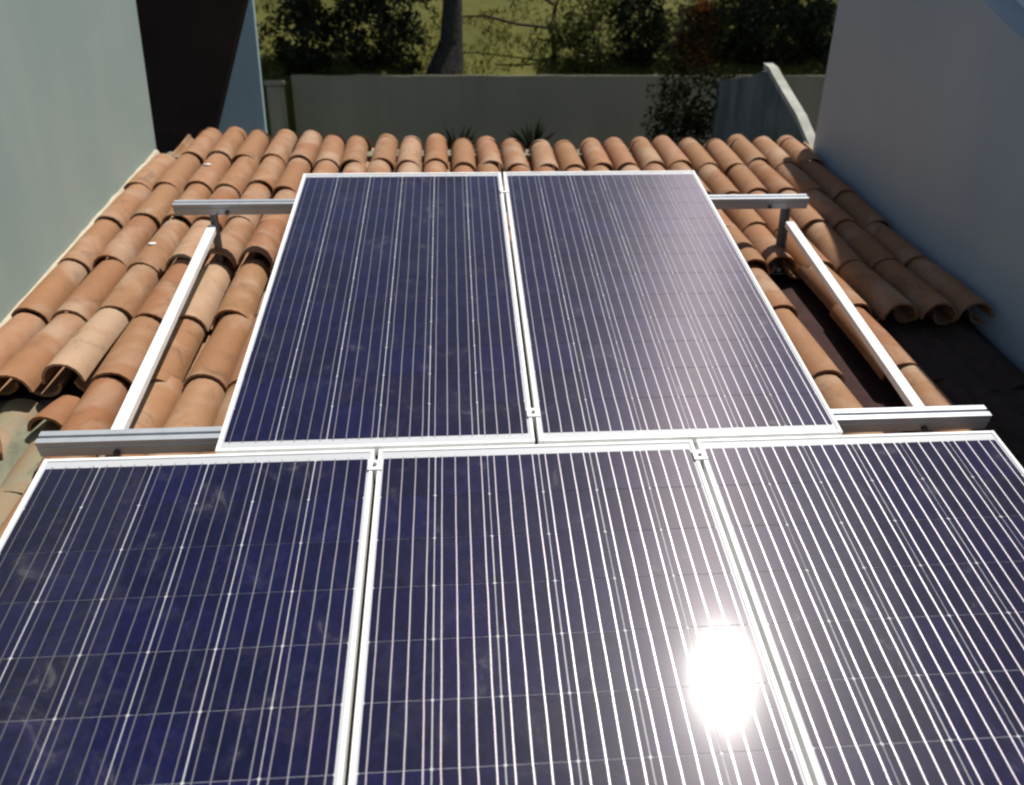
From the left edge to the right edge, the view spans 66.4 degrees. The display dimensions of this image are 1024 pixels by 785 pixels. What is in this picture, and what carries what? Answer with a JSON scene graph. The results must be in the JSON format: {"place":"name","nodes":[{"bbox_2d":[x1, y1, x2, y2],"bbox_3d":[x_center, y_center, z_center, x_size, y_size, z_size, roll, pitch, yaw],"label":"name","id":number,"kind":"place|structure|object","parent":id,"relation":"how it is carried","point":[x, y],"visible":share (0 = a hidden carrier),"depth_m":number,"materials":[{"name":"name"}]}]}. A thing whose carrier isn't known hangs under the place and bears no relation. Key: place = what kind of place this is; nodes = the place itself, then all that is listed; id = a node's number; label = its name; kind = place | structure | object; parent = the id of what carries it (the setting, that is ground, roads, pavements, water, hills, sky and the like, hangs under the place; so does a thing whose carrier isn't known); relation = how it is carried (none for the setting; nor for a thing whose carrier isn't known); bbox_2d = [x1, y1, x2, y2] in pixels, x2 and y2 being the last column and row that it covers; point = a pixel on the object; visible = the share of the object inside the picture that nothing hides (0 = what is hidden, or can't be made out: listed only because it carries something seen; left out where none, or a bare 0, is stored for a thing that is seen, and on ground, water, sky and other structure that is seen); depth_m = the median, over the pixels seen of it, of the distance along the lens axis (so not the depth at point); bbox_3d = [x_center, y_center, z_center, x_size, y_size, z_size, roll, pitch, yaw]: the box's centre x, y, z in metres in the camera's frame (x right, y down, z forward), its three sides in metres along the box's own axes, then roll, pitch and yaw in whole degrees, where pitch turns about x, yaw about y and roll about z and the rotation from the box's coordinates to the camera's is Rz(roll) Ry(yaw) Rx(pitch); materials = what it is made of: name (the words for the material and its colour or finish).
{"place":"outdoors","nodes":[
{"label":"outdoors","id":0,"kind":"place"},
{"bbox_2d":[254,0,838,142],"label":"hillside","id":1,"kind":"structure","parent":0,"point":[471,32],"depth_m":10.52,"materials":[{"name":"green plant"}]},
{"bbox_2d":[256,0,359,75],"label":"garden bush","id":2,"kind":"object","parent":1,"relation":"on","point":[304,21],"visible":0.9,"depth_m":9.76,"materials":[{"name":"green plant"}]},
{"bbox_2d":[325,0,437,75],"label":"garden bush","id":3,"kind":"object","parent":1,"relation":"on","point":[386,22],"visible":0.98,"depth_m":9.82,"materials":[{"name":"green plant"}]},
{"bbox_2d":[426,0,463,74],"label":"garden tree","id":4,"kind":"object","parent":1,"relation":"on","point":[447,58],"visible":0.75,"depth_m":9.87,"materials":[{"name":"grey plant"}]},
{"bbox_2d":[462,0,587,58],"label":"bare sapling","id":5,"kind":"object","parent":1,"relation":"on","point":[553,54],"visible":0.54,"depth_m":10.24,"materials":[{"name":"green plant"}]},
{"bbox_2d":[545,0,633,73],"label":"garden shrub","id":6,"kind":"object","parent":1,"relation":"on","point":[581,35],"visible":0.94,"depth_m":10.02,"materials":[{"name":"green plant"}]},
{"bbox_2d":[603,0,673,67],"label":"garden bush","id":7,"kind":"object","parent":1,"relation":"on","point":[641,53],"visible":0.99,"depth_m":10.06,"materials":[{"name":"green plant"}]},
{"bbox_2d":[669,0,721,74],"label":"flowering shrub","id":8,"kind":"object","parent":1,"relation":"on","point":[695,47],"visible":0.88,"depth_m":10.03,"materials":[{"name":"green plant"}]},
{"bbox_2d":[683,0,837,67],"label":"garden bush","id":9,"kind":"object","parent":1,"relation":"on","point":[806,26],"visible":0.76,"depth_m":10.28,"materials":[{"name":"green plant"}]},
{"bbox_2d":[712,0,836,20],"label":"garden bush","id":10,"kind":"object","parent":1,"relation":"on","point":[774,2],"visible":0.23,"depth_m":11.28,"materials":[{"name":"green plant"}]},
{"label":"patio","id":11,"kind":"structure","parent":0,"visible":0},
{"bbox_2d":[136,0,248,153],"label":"brown wall","id":12,"kind":"structure","parent":11,"relation":"on","point":[189,47],"depth_m":5.76,"materials":[{"name":"paint"}]},
{"bbox_2d":[218,0,266,136],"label":"pale blue wall","id":13,"kind":"structure","parent":11,"relation":"on","point":[244,108],"depth_m":7.50,"materials":[{"name":"paint"}]},
{"bbox_2d":[263,80,288,139],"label":"gate pillar","id":14,"kind":"structure","parent":11,"relation":"on","point":[276,98],"depth_m":9.17,"materials":[{"name":"grey concrete"}]},
{"bbox_2d":[440,124,476,149],"bbox_3d":[-0.629,-2.173,9.402,0.578,2.038,0.343,7,24,17],"label":"spiky plant","id":15,"kind":"object","parent":11,"relation":"on","point":[450,140],"visible":0.14,"depth_m":9.03,"materials":[{"name":"green plant"}]},
{"bbox_2d":[507,119,554,148],"bbox_3d":[0.225,-2.220,9.411,0.599,2.121,0.350,-1,23,-4],"label":"spiky plant","id":16,"kind":"object","parent":11,"relation":"on","point":[529,139],"visible":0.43,"depth_m":9.08,"materials":[{"name":"green plant"}]},
{"bbox_2d":[640,60,746,146],"bbox_3d":[2.003,-2.196,8.618,1.275,2.714,0.741,3,23,6],"label":"shaded shrub","id":17,"kind":"object","parent":11,"relation":"on","point":[695,121],"visible":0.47,"depth_m":8.22,"materials":[{"name":"green plant"}]},
{"bbox_2d":[711,63,814,147],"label":"raking side wall","id":18,"kind":"structure","parent":11,"relation":"on","point":[752,108],"depth_m":6.84,"materials":[{"name":"paint"}]},
{"label":"ground","id":19,"kind":"structure","parent":0,"visible":0},
{"bbox_2d":[0,0,159,327],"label":"plaster wall","id":20,"kind":"structure","parent":19,"relation":"on","point":[79,151],"depth_m":3.93,"materials":[{"name":"white paint"}]},
{"bbox_2d":[0,126,1023,784],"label":"tiled roof","id":21,"kind":"structure","parent":19,"relation":"on","point":[98,300],"depth_m":3.68,"materials":[{"name":"orange ceramic"}]},
{"bbox_2d":[34,188,991,480],"bbox_3d":[0.068,0.290,2.634,3.175,0.435,3.529,-1,40,-4],"label":"mounting rack","id":22,"kind":"object","parent":21,"relation":"on","point":[122,438],"visible":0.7,"depth_m":2.75,"materials":[{"name":"metal"}]},
{"bbox_2d":[0,449,375,784],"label":"solar panel","id":23,"kind":"object","parent":22,"relation":"attached to","point":[180,620],"visible":0.99,"depth_m":1.96,"materials":[{"name":"blue"}]},
{"bbox_2d":[215,172,534,455],"bbox_3d":[-0.488,-0.457,3.214,0.992,0.042,1.990,-1,40,-4],"label":"solar panel","id":24,"kind":"object","parent":22,"relation":"attached to","point":[388,316],"visible":0.99,"depth_m":2.93,"materials":[{"name":"blue"}]},
{"bbox_2d":[348,440,812,784],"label":"solar panel","id":25,"kind":"object","parent":22,"relation":"attached to","point":[562,614],"visible":1,"depth_m":1.96,"materials":[{"name":"blue"}]},
{"bbox_2d":[503,170,842,445],"bbox_3d":[0.515,-0.483,3.279,0.992,0.042,1.990,-1,40,-4],"label":"solar panel","id":26,"kind":"object","parent":22,"relation":"attached to","point":[647,312],"visible":1,"depth_m":3.00,"materials":[{"name":"blue"}]},
{"bbox_2d":[695,431,1023,784],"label":"solar panel","id":27,"kind":"object","parent":22,"relation":"attached to","point":[881,577],"visible":0.98,"depth_m":2.07,"materials":[{"name":"blue"}]},
{"bbox_2d":[291,74,825,149],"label":"wall","id":28,"kind":"structure","parent":19,"relation":"on","point":[576,110],"depth_m":9.60,"materials":[{"name":"grey concrete"}]},
{"bbox_2d":[811,0,1023,371],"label":"grey wall","id":29,"kind":"structure","parent":19,"relation":"on","point":[919,141],"depth_m":3.93,"materials":[{"name":"paint"}]},
{"bbox_2d":[1015,0,1023,8],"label":"white wall","id":30,"kind":"structure","parent":19,"relation":"on","point":[1020,3],"depth_m":3.59,"materials":[{"name":"paint"}]}
]}

